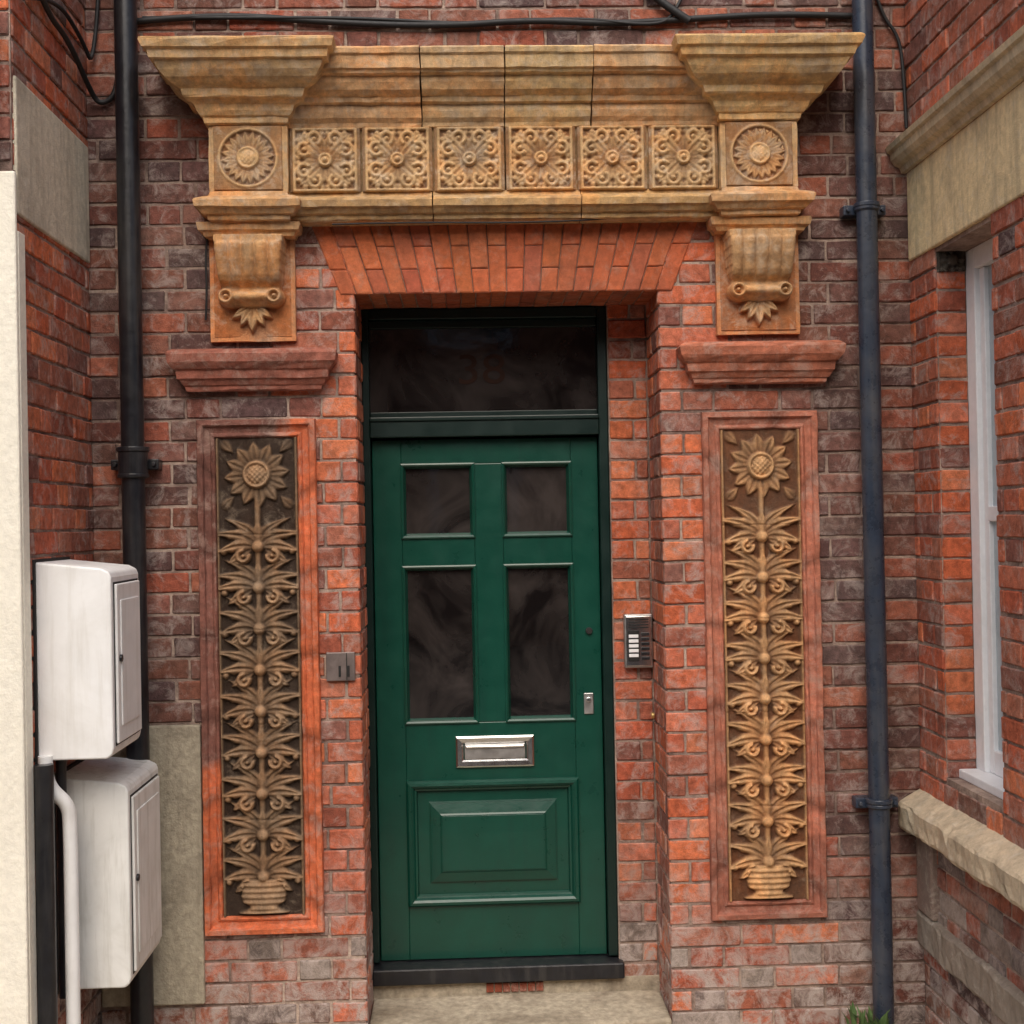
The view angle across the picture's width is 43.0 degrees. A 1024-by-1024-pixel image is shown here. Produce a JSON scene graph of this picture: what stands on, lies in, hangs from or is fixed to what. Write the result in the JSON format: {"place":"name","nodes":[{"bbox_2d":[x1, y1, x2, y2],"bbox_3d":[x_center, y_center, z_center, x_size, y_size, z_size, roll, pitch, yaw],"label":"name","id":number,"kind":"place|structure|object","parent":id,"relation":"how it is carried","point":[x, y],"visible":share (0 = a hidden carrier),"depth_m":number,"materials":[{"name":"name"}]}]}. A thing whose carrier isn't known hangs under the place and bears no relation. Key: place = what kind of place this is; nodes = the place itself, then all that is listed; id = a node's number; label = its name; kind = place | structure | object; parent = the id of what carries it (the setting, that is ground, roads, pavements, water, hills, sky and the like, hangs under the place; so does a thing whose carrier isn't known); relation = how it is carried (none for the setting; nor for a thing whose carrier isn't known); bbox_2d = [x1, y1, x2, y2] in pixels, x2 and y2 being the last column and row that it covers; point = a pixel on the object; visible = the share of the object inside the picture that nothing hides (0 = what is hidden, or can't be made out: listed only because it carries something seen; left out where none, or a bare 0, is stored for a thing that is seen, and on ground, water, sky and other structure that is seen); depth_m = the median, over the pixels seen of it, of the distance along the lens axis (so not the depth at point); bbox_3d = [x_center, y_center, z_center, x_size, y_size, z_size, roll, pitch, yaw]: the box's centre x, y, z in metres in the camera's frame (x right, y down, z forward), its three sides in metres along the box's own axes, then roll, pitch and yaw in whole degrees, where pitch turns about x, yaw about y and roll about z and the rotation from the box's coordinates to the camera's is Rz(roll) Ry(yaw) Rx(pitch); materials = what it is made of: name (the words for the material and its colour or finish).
{"place":"outdoors","nodes":[
{"label":"outdoors","id":0,"kind":"place"},
{"bbox_2d":[89,294,373,1023],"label":"brick wall","id":1,"kind":"structure","parent":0,"point":[327,613],"depth_m":4.54,"materials":[{"name":"brick"}]},
{"bbox_2d":[369,318,595,329],"bbox_3d":[-0.112,-0.712,4.925,0.859,0.030,0.020,-1,0,-2],"label":"fanlight glazing bead","id":2,"kind":"object","parent":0,"point":[502,323],"visible":1,"depth_m":4.92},
{"bbox_2d":[590,44,718,126],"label":"cornice","id":3,"kind":"structure","parent":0,"point":[646,85],"depth_m":4.45,"materials":[{"name":"stone"}]},
{"bbox_2d":[648,287,925,1023],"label":"brick wall","id":4,"kind":"structure","parent":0,"point":[687,624],"depth_m":4.61,"materials":[{"name":"brick"}]},
{"bbox_2d":[916,837,939,920],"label":"stone block","id":5,"kind":"structure","parent":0,"point":[928,895],"depth_m":4.49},
{"bbox_2d":[905,0,976,1023],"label":"brick wall","id":6,"kind":"structure","parent":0,"point":[941,491],"depth_m":4.38,"materials":[{"name":"brick"}]},
{"bbox_2d":[931,0,992,251],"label":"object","id":7,"kind":"object","parent":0,"point":[977,234],"visible":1,"depth_m":4.18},
{"bbox_2d":[947,778,1007,1023],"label":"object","id":8,"kind":"object","parent":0,"point":[988,799],"visible":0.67,"depth_m":4.13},
{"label":"pavement","id":9,"kind":"structure","parent":0,"visible":0},
{"bbox_2d":[0,171,29,1023],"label":"rendered pier","id":10,"kind":"structure","parent":9,"relation":"on","point":[14,978],"depth_m":3.74,"materials":[{"name":"paint"}]},
{"bbox_2d":[17,231,37,1023],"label":"pier cladding","id":11,"kind":"structure","parent":10,"relation":"attached to","point":[27,627],"depth_m":3.78,"materials":[{"name":"paint"}]},
{"bbox_2d":[0,0,100,1023],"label":"brick wall","id":12,"kind":"structure","parent":9,"relation":"on","point":[6,165],"depth_m":4.08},
{"bbox_2d":[12,76,89,263],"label":"stone lintel block","id":13,"kind":"structure","parent":12,"relation":"attached to","point":[50,166],"depth_m":4.08,"materials":[{"name":"stone"}]},
{"bbox_2d":[38,756,80,1023],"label":"waste pipe","id":14,"kind":"object","parent":9,"relation":"on","point":[63,801],"visible":0.85,"depth_m":3.88,"materials":[{"name":"white plastic"}]},
{"bbox_2d":[0,0,1023,1023],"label":"brickwork","id":15,"kind":"object","parent":9,"relation":"on","point":[696,300],"visible":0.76,"depth_m":4.55,"materials":[{"name":"brick"}]},
{"bbox_2d":[34,763,57,1023],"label":"conduit","id":16,"kind":"object","parent":15,"relation":"attached to","point":[46,930],"visible":1,"depth_m":3.80,"materials":[{"name":"black paint"}]},
{"bbox_2d":[55,760,66,998],"bbox_3d":[-1.366,1.109,3.953,0.032,0.730,0.032,-1,0,-2],"label":"conduit","id":17,"kind":"object","parent":15,"relation":"attached to","point":[61,772],"visible":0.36,"depth_m":3.94,"materials":[{"name":"black paint"}]},
{"bbox_2d":[31,557,141,763],"bbox_3d":[-1.303,0.445,4.031,0.249,0.608,0.350,-1,0,-2],"label":"meter box","id":18,"kind":"object","parent":15,"relation":"attached to","point":[86,664],"visible":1,"depth_m":3.87,"materials":[{"name":"white plastic"}]},
{"bbox_2d":[114,580,141,742],"bbox_3d":[-1.192,0.457,4.035,0.011,0.478,0.274,-1,0,-2],"label":"door","id":19,"kind":"structure","parent":18,"relation":"in","point":[130,589],"depth_m":3.93,"materials":[{"name":"white plastic"}]},
{"bbox_2d":[120,596,139,724],"bbox_3d":[-1.185,0.456,4.036,0.005,0.380,0.210,-1,0,-2],"label":"door panel","id":20,"kind":"structure","parent":18,"relation":"in","point":[129,607],"depth_m":4.02,"materials":[{"name":"white plastic"}]},
{"bbox_2d":[54,757,161,993],"bbox_3d":[-1.296,1.149,4.216,0.249,0.673,0.420,-1,0,-2],"label":"meter box","id":21,"kind":"object","parent":15,"relation":"attached to","point":[116,801],"visible":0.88,"depth_m":4.02,"materials":[{"name":"white plastic"}]},
{"bbox_2d":[131,776,161,970],"bbox_3d":[-1.185,1.161,4.220,0.011,0.543,0.344,-1,0,-2],"label":"door","id":22,"kind":"structure","parent":21,"relation":"in","point":[150,789],"depth_m":4.08,"materials":[{"name":"white plastic"}]},
{"bbox_2d":[137,792,160,951],"bbox_3d":[-1.178,1.160,4.220,0.005,0.445,0.280,-1,0,-2],"label":"door panel","id":23,"kind":"structure","parent":21,"relation":"in","point":[148,846],"depth_m":4.20,"materials":[{"name":"white plastic"}]},
{"bbox_2d":[111,0,161,1023],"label":"downpipe","id":24,"kind":"object","parent":15,"relation":"attached to","point":[133,464],"visible":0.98,"depth_m":4.41,"materials":[{"name":"metal"}]},
{"bbox_2d":[102,724,205,1006],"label":"cement plinth","id":25,"kind":"structure","parent":15,"relation":"attached to","point":[179,949],"depth_m":4.50,"materials":[{"name":"concrete"}]},
{"bbox_2d":[165,347,337,391],"bbox_3d":[-0.895,-0.494,4.497,0.581,0.148,0.100,-1,0,-2],"label":"pilaster capital","id":26,"kind":"object","parent":15,"relation":"attached to","point":[259,369],"visible":1,"depth_m":4.47,"materials":[{"name":"red ceramic"}]},
{"bbox_2d":[209,240,296,342],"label":"corbel block","id":27,"kind":"structure","parent":15,"relation":"on","point":[259,337],"depth_m":4.52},
{"bbox_2d":[213,234,291,337],"bbox_3d":[-0.900,-0.776,4.470,0.270,0.341,0.132,-1,0,-2],"label":"console bracket","id":28,"kind":"object","parent":27,"relation":"attached to","point":[252,283],"visible":1,"depth_m":4.46,"materials":[{"name":"stone"}]},
{"bbox_2d":[196,221,302,240],"bbox_3d":[-0.905,-0.969,4.497,0.353,0.050,0.109,-1,0,-2],"label":"corbel cap","id":29,"kind":"object","parent":28,"relation":"on","point":[290,230],"visible":0.83,"depth_m":4.45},
{"bbox_2d":[192,191,300,221],"bbox_3d":[-0.900,-1.043,4.465,0.363,0.102,0.173,-1,0,-2],"label":"frieze shelf end","id":30,"kind":"object","parent":29,"relation":"on","point":[239,206],"visible":0.92,"depth_m":4.40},
{"bbox_2d":[289,191,432,226],"bbox_3d":[-0.521,-1.054,4.498,0.493,0.104,0.132,-1,0,-2],"label":"frieze shelf","id":31,"kind":"object","parent":27,"relation":"on","point":[322,209],"visible":0.92,"depth_m":4.46,"materials":[{"name":"stone"}]},
{"bbox_2d":[208,125,289,193],"bbox_3d":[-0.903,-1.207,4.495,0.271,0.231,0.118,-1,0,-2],"label":"frieze end block","id":32,"kind":"structure","parent":31,"relation":"on","point":[285,157],"depth_m":4.44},
{"bbox_2d":[138,35,335,129],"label":"cornice end","id":33,"kind":"structure","parent":32,"relation":"on","point":[240,80],"depth_m":4.31,"materials":[{"name":"stone"}]},
{"bbox_2d":[289,129,504,197],"bbox_3d":[-0.399,-1.216,4.534,0.745,0.232,0.076,-1,0,-2],"label":"frieze back","id":34,"kind":"object","parent":31,"relation":"on","point":[362,166],"visible":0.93,"depth_m":4.50,"materials":[{"name":"ceramic"}]},
{"bbox_2d":[290,128,360,192],"bbox_3d":[-0.643,-1.211,4.478,0.245,0.224,0.047,-1,0,-2],"label":"frieze tile","id":35,"kind":"object","parent":34,"relation":"attached to","point":[325,160],"visible":1,"depth_m":4.47,"materials":[{"name":"stone"}]},
{"bbox_2d":[288,45,421,129],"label":"cornice","id":36,"kind":"structure","parent":34,"relation":"on","point":[360,87],"depth_m":4.41,"materials":[{"name":"stone"}]},
{"bbox_2d":[420,45,503,128],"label":"cornice","id":37,"kind":"structure","parent":34,"relation":"on","point":[462,85],"depth_m":4.41,"materials":[{"name":"stone"}]},
{"bbox_2d":[362,127,432,191],"bbox_3d":[-0.396,-1.215,4.487,0.245,0.224,0.048,-1,0,-2],"label":"frieze tile","id":38,"kind":"object","parent":31,"relation":"on","point":[397,159],"visible":1,"depth_m":4.48,"materials":[{"name":"stone"}]},
{"bbox_2d":[196,418,324,935],"bbox_3d":[-0.875,0.571,4.523,0.416,1.791,0.035,-1,0,-2],"label":"panel frame","id":39,"kind":"object","parent":15,"relation":"attached to","point":[217,922],"visible":1,"depth_m":4.52,"materials":[{"name":"stone"}]},
{"bbox_2d":[216,437,304,916],"bbox_3d":[-0.875,0.571,4.518,0.281,1.664,0.056,-1,0,-2],"label":"relief panel","id":40,"kind":"object","parent":39,"relation":"attached to","point":[260,682],"visible":1,"depth_m":4.51,"materials":[{"name":"stone"}]},
{"bbox_2d":[326,652,354,680],"bbox_3d":[-0.598,0.539,4.534,0.100,0.100,0.017,-1,0,-2],"label":"metal plaque","id":41,"kind":"object","parent":15,"relation":"attached to","point":[340,666],"visible":1,"depth_m":4.53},
{"bbox_2d":[142,0,681,25],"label":"cable","id":42,"kind":"object","parent":15,"relation":"attached to","point":[384,19],"visible":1,"depth_m":4.54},
{"bbox_2d":[137,11,851,28],"bbox_3d":[-0.066,-1.728,4.563,2.542,0.057,0.026,-1,0,-2],"label":"cable","id":43,"kind":"object","parent":15,"relation":"attached to","point":[531,21],"visible":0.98,"depth_m":4.56,"materials":[{"name":"rubber"}]},
{"bbox_2d":[433,190,580,224],"bbox_3d":[-0.018,-1.063,4.518,0.512,0.104,0.133,-1,0,-2],"label":"frieze shelf","id":44,"kind":"object","parent":15,"relation":"attached to","point":[488,206],"visible":1,"depth_m":4.48,"materials":[{"name":"stone"}]},
{"bbox_2d":[434,127,504,191],"bbox_3d":[-0.148,-1.220,4.496,0.245,0.224,0.048,-1,0,-2],"label":"frieze tile","id":45,"kind":"object","parent":44,"relation":"on","point":[466,159],"visible":1,"depth_m":4.49,"materials":[{"name":"stone"}]},
{"bbox_2d":[505,126,575,190],"bbox_3d":[0.100,-1.225,4.505,0.245,0.224,0.047,-1,0,-2],"label":"frieze tile","id":46,"kind":"object","parent":44,"relation":"on","point":[539,158],"visible":1,"depth_m":4.50,"materials":[{"name":"stone"}]},
{"bbox_2d":[373,975,659,1001],"bbox_3d":[0.018,1.806,4.914,1.072,0.119,0.130,-1,0,-2],"label":"sill riser","id":47,"kind":"object","parent":15,"relation":"attached to","point":[640,982],"visible":0.3,"depth_m":4.85,"materials":[{"name":"stone"}]},
{"bbox_2d":[372,951,624,985],"bbox_3d":[-0.051,1.715,4.895,0.936,0.060,0.165,-1,0,-2],"label":"door sill","id":48,"kind":"structure","parent":47,"relation":"on","point":[494,969],"depth_m":4.82,"materials":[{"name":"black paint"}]},
{"bbox_2d":[361,310,380,962],"bbox_3d":[-0.533,0.463,4.906,0.028,2.445,0.088,-1,0,-2],"label":"frame jamb","id":49,"kind":"object","parent":48,"relation":"on","point":[372,705],"visible":0.82,"depth_m":4.86,"materials":[{"name":"green paint"}]},
{"bbox_2d":[372,440,409,960],"bbox_3d":[-0.458,0.710,4.923,0.108,1.960,0.045,-1,0,-2],"label":"stile","id":50,"kind":"object","parent":48,"relation":"on","point":[392,768],"visible":0.98,"depth_m":4.90,"materials":[{"name":"green paint"}]},
{"bbox_2d":[402,538,474,565],"bbox_3d":[-0.277,0.151,4.935,0.274,0.108,0.044,-1,0,-2],"label":"rail cross","id":51,"kind":"object","parent":50,"relation":"attached to","point":[444,551],"visible":0.84,"depth_m":4.91,"materials":[{"name":"green paint"}]},
{"bbox_2d":[409,902,579,959],"bbox_3d":[-0.066,1.580,4.931,0.642,0.205,0.044,-1,0,-2],"label":"rail bottom","id":52,"kind":"object","parent":48,"relation":"on","point":[484,931],"visible":0.8,"depth_m":4.91,"materials":[{"name":"green paint"}]},
{"bbox_2d":[570,437,606,954],"bbox_3d":[0.289,0.696,4.951,0.103,1.960,0.045,-1,0,-2],"label":"stile","id":53,"kind":"object","parent":48,"relation":"on","point":[589,734],"visible":0.97,"depth_m":4.93,"materials":[{"name":"green paint"}]},
{"bbox_2d":[503,536,571,563],"bbox_3d":[0.097,0.144,4.949,0.260,0.108,0.044,-1,0,-2],"label":"rail cross","id":54,"kind":"object","parent":53,"relation":"attached to","point":[546,549],"visible":0.85,"depth_m":4.93,"materials":[{"name":"green paint"}]},
{"bbox_2d":[503,562,575,721],"bbox_3d":[0.104,0.494,4.931,0.268,0.600,0.032,-1,0,-2],"label":"glazing bead","id":55,"kind":"object","parent":53,"relation":"attached to","point":[543,718],"visible":1,"depth_m":4.92,"materials":[{"name":"green paint"}]},
{"bbox_2d":[595,306,617,955],"bbox_3d":[0.358,0.447,4.939,0.036,2.445,0.088,-1,0,-2],"label":"frame jamb","id":56,"kind":"object","parent":48,"relation":"on","point":[607,674],"visible":0.91,"depth_m":4.90,"materials":[{"name":"green paint"}]},
{"bbox_2d":[623,613,652,667],"bbox_3d":[0.472,0.481,4.860,0.106,0.200,0.046,-1,0,-2],"label":"door intercom","id":57,"kind":"object","parent":15,"relation":"attached to","point":[638,639],"depth_m":4.84,"materials":[{"name":"metal"}]},
{"bbox_2d":[714,234,799,335],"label":"corbel block","id":58,"kind":"structure","parent":15,"relation":"on","point":[717,238],"depth_m":4.59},
{"bbox_2d":[580,189,718,223],"bbox_3d":[0.481,-1.073,4.535,0.486,0.104,0.132,-1,0,-2],"label":"frieze shelf","id":59,"kind":"object","parent":58,"relation":"on","point":[650,206],"visible":0.89,"depth_m":4.50,"materials":[{"name":"stone"}]},
{"bbox_2d":[576,125,646,190],"bbox_3d":[0.348,-1.229,4.514,0.245,0.224,0.048,-1,0,-2],"label":"frieze tile","id":60,"kind":"object","parent":59,"relation":"on","point":[611,157],"visible":1,"depth_m":4.50,"materials":[{"name":"stone"}]},
{"bbox_2d":[504,127,718,192],"bbox_3d":[0.348,-1.230,4.561,0.746,0.232,0.076,-1,0,-2],"label":"frieze back","id":61,"kind":"object","parent":59,"relation":"on","point":[576,155],"visible":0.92,"depth_m":4.53,"materials":[{"name":"ceramic"}]},
{"bbox_2d":[504,45,592,127],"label":"cornice","id":62,"kind":"structure","parent":61,"relation":"on","point":[547,85],"depth_m":4.42,"materials":[{"name":"stone"}]},
{"bbox_2d":[648,125,717,189],"bbox_3d":[0.596,-1.234,4.524,0.245,0.224,0.048,-1,0,-2],"label":"frieze tile","id":63,"kind":"object","parent":61,"relation":"attached to","point":[683,157],"visible":1,"depth_m":4.51,"materials":[{"name":"stone"}]},
{"bbox_2d":[717,121,797,189],"bbox_3d":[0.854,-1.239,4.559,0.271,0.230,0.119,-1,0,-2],"label":"frieze end block","id":64,"kind":"structure","parent":59,"relation":"on","point":[721,155],"depth_m":4.50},
{"bbox_2d":[671,32,864,122],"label":"cornice end","id":65,"kind":"structure","parent":64,"relation":"on","point":[763,76],"depth_m":4.37,"materials":[{"name":"stone"}]},
{"bbox_2d":[720,228,795,330],"bbox_3d":[0.868,-0.809,4.536,0.270,0.341,0.132,-1,0,-2],"label":"console bracket","id":66,"kind":"object","parent":58,"relation":"attached to","point":[757,279],"visible":1,"depth_m":4.53,"materials":[{"name":"stone"}]},
{"bbox_2d":[706,216,811,235],"bbox_3d":[0.864,-1.002,4.561,0.352,0.050,0.109,-1,0,-2],"label":"corbel cap","id":67,"kind":"object","parent":66,"relation":"on","point":[718,225],"visible":0.82,"depth_m":4.51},
{"bbox_2d":[709,186,815,216],"bbox_3d":[0.858,-1.076,4.530,0.364,0.104,0.172,-1,0,-2],"label":"frieze shelf end","id":68,"kind":"object","parent":67,"relation":"on","point":[758,201],"visible":0.93,"depth_m":4.47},
{"bbox_2d":[676,340,845,384],"bbox_3d":[0.872,-0.526,4.563,0.583,0.150,0.100,-1,0,-2],"label":"pilaster capital","id":69,"kind":"object","parent":15,"relation":"attached to","point":[761,362],"visible":1,"depth_m":4.54,"materials":[{"name":"red ceramic"}]},
{"bbox_2d":[700,410,827,920],"bbox_3d":[0.890,0.538,4.588,0.416,1.791,0.035,-1,0,-2],"label":"panel frame","id":70,"kind":"object","parent":15,"relation":"attached to","point":[723,907],"visible":1,"depth_m":4.58,"materials":[{"name":"stone"}]},
{"bbox_2d":[720,429,808,901],"bbox_3d":[0.890,0.538,4.583,0.281,1.664,0.056,-1,0,-2],"label":"relief panel","id":71,"kind":"object","parent":70,"relation":"attached to","point":[764,675],"visible":1,"depth_m":4.58,"materials":[{"name":"stone"}]},
{"bbox_2d":[839,0,897,1023],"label":"downpipe","id":72,"kind":"object","parent":15,"relation":"attached to","point":[866,210],"visible":1,"depth_m":4.51,"materials":[{"name":"metal"}]},
{"bbox_2d":[988,0,1023,979],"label":"brick wall","id":73,"kind":"structure","parent":9,"relation":"on","point":[1008,563],"depth_m":3.82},
{"bbox_2d":[898,789,1023,910],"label":"bay window sill","id":74,"kind":"structure","parent":73,"relation":"attached to","point":[981,853],"depth_m":4.03,"materials":[{"name":"stone"}]},
{"bbox_2d":[907,81,1023,260],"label":"bay stone lintel","id":75,"kind":"structure","parent":73,"relation":"attached to","point":[971,174],"depth_m":4.05,"materials":[{"name":"stone"}]},
{"bbox_2d":[886,25,1023,173],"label":"bay string course","id":76,"kind":"object","parent":75,"relation":"on","point":[994,77],"visible":1,"depth_m":3.98,"materials":[{"name":"stone"}]},
{"bbox_2d":[917,910,1023,1023],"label":"bay plinth course","id":77,"kind":"object","parent":73,"relation":"attached to","point":[996,992],"visible":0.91,"depth_m":4.11,"materials":[{"name":"stone"}]},
{"bbox_2d":[959,768,1004,799],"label":"frame sill","id":78,"kind":"structure","parent":73,"relation":"on","point":[990,782],"depth_m":4.20,"materials":[{"name":"white paint"}]},
{"bbox_2d":[965,248,989,771],"bbox_3d":[1.576,-0.009,4.344,0.060,1.740,0.075,-1,0,-2],"label":"box frame","id":79,"kind":"object","parent":78,"relation":"on","point":[977,519],"visible":0.52,"depth_m":4.32,"materials":[{"name":"white paint"}]},
{"bbox_2d":[974,238,1003,750],"bbox_3d":[1.583,-0.050,4.139,0.060,1.660,0.335,-1,0,-2],"label":"sash window","id":80,"kind":"structure","parent":78,"relation":"on","point":[983,254],"depth_m":4.25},
{"bbox_2d":[979,266,998,773],"bbox_3d":[1.581,0.026,4.285,0.035,1.668,0.039,-1,0,-2],"label":"sash stile","id":81,"kind":"object","parent":80,"relation":"attached to","point":[988,502],"visible":0.55,"depth_m":4.27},
{"bbox_2d":[988,265,1003,750],"bbox_3d":[1.586,-0.015,4.119,0.004,1.589,0.295,-1,0,-2],"label":"window pane","id":82,"kind":"structure","parent":80,"relation":"in","point":[990,286],"depth_m":4.25,"materials":[{"name":"grey glass"}]},
{"label":"ground","id":83,"kind":"structure","parent":0,"visible":0},
{"bbox_2d":[84,0,909,309],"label":"brick wall","id":84,"kind":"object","parent":83,"relation":"on","point":[296,10],"depth_m":4.58,"materials":[{"name":"brick"}]},
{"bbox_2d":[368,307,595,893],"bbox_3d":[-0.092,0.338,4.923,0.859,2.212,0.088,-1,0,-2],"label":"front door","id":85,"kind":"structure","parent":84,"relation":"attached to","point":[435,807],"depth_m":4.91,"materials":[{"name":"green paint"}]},
{"bbox_2d":[406,468,469,533],"bbox_3d":[-0.281,-0.042,4.939,0.262,0.266,0.006,-1,0,-2],"label":"glass pane","id":86,"kind":"object","parent":85,"relation":"attached to","point":[437,500],"visible":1,"depth_m":4.94,"materials":[{"name":"glass"}]},
{"bbox_2d":[400,463,475,538],"bbox_3d":[-0.281,-0.042,4.921,0.282,0.286,0.032,-1,0,-2],"label":"glazing bead","id":87,"kind":"object","parent":85,"relation":"attached to","point":[404,534],"visible":1,"depth_m":4.91,"materials":[{"name":"green paint"}]},
{"bbox_2d":[402,564,478,724],"bbox_3d":[-0.270,0.501,4.917,0.282,0.600,0.032,-1,0,-2],"label":"glazing bead","id":88,"kind":"object","parent":85,"relation":"attached to","point":[423,721],"visible":1,"depth_m":4.91,"materials":[{"name":"green paint"}]},
{"bbox_2d":[408,570,473,717],"bbox_3d":[-0.271,0.501,4.934,0.262,0.580,0.006,-1,0,-2],"label":"glass pane","id":89,"kind":"object","parent":85,"relation":"attached to","point":[440,642],"visible":1,"depth_m":4.93,"materials":[{"name":"glass"}]},
{"bbox_2d":[370,418,598,439],"bbox_3d":[-0.104,-0.315,4.923,0.859,0.060,0.098,-1,0,-2],"label":"transom bar","id":90,"kind":"object","parent":85,"relation":"attached to","point":[483,428],"visible":1,"depth_m":4.88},
{"bbox_2d":[369,327,596,412],"bbox_3d":[-0.109,-0.544,4.931,0.859,0.367,0.005,-1,0,-2],"label":"fanlight glass","id":91,"kind":"object","parent":90,"relation":"on","point":[542,368],"visible":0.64,"depth_m":4.93,"materials":[{"name":"glass"}]},
{"bbox_2d":[370,409,597,417],"bbox_3d":[-0.105,-0.371,4.923,0.859,0.022,0.020,-1,0,-2],"label":"fanlight glazing bar","id":92,"kind":"object","parent":90,"relation":"on","point":[484,413],"visible":0.76,"depth_m":4.91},
{"bbox_2d":[370,414,598,421],"bbox_3d":[-0.105,-0.352,4.920,0.859,0.016,0.106,-1,0,-2],"label":"transom drip","id":93,"kind":"object","parent":90,"relation":"attached to","point":[460,418],"visible":0.78,"depth_m":4.87},
{"bbox_2d":[474,463,505,721],"bbox_3d":[-0.084,0.304,4.941,0.108,0.978,0.044,-1,0,-2],"label":"stile","id":94,"kind":"object","parent":85,"relation":"attached to","point":[489,554],"visible":0.83,"depth_m":4.92,"materials":[{"name":"green paint"}]},
{"bbox_2d":[406,721,575,780],"bbox_3d":[-0.079,0.903,4.936,0.642,0.219,0.044,-1,0,-2],"label":"rail lock","id":95,"kind":"object","parent":85,"relation":"attached to","point":[430,751],"visible":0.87,"depth_m":4.91,"materials":[{"name":"green paint"}]},
{"bbox_2d":[406,776,580,906],"bbox_3d":[-0.069,1.244,4.905,0.651,0.473,0.032,-1,0,-2],"label":"bolection moulding","id":96,"kind":"object","parent":85,"relation":"attached to","point":[572,894],"visible":1,"depth_m":4.90,"materials":[{"name":"green paint"}]},
{"bbox_2d":[442,814,544,870],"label":"raised field","id":97,"kind":"structure","parent":85,"relation":"attached to","point":[492,842],"depth_m":4.89,"materials":[{"name":"green paint"}]},
{"bbox_2d":[506,467,566,531],"bbox_3d":[0.094,-0.049,4.952,0.248,0.266,0.006,-1,0,-2],"label":"glass pane","id":98,"kind":"object","parent":85,"relation":"attached to","point":[536,498],"visible":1,"depth_m":4.95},
{"bbox_2d":[501,461,572,536],"bbox_3d":[0.094,-0.049,4.935,0.268,0.286,0.032,-1,0,-2],"label":"glazing bead","id":99,"kind":"object","parent":85,"relation":"attached to","point":[567,465],"visible":1,"depth_m":4.92,"materials":[{"name":"green paint"}]},
{"bbox_2d":[508,568,569,715],"bbox_3d":[0.104,0.494,4.948,0.248,0.580,0.006,-1,0,-2],"label":"glass pane","id":100,"kind":"object","parent":85,"relation":"attached to","point":[539,643],"visible":1,"depth_m":4.95,"materials":[{"name":"glass"}]},
{"bbox_2d":[312,221,696,308],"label":"flat arch","id":101,"kind":"structure","parent":84,"relation":"on","point":[499,249],"depth_m":4.57,"materials":[{"name":"brick"}]},
{"bbox_2d":[370,990,671,1023],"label":"door step","id":102,"kind":"object","parent":83,"relation":"on","point":[630,1007],"depth_m":4.69,"materials":[{"name":"stone"}]},
{"bbox_2d":[605,304,659,974],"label":"brick wall","id":103,"kind":"structure","parent":83,"relation":"on","point":[638,679],"depth_m":4.89,"materials":[{"name":"brick"}]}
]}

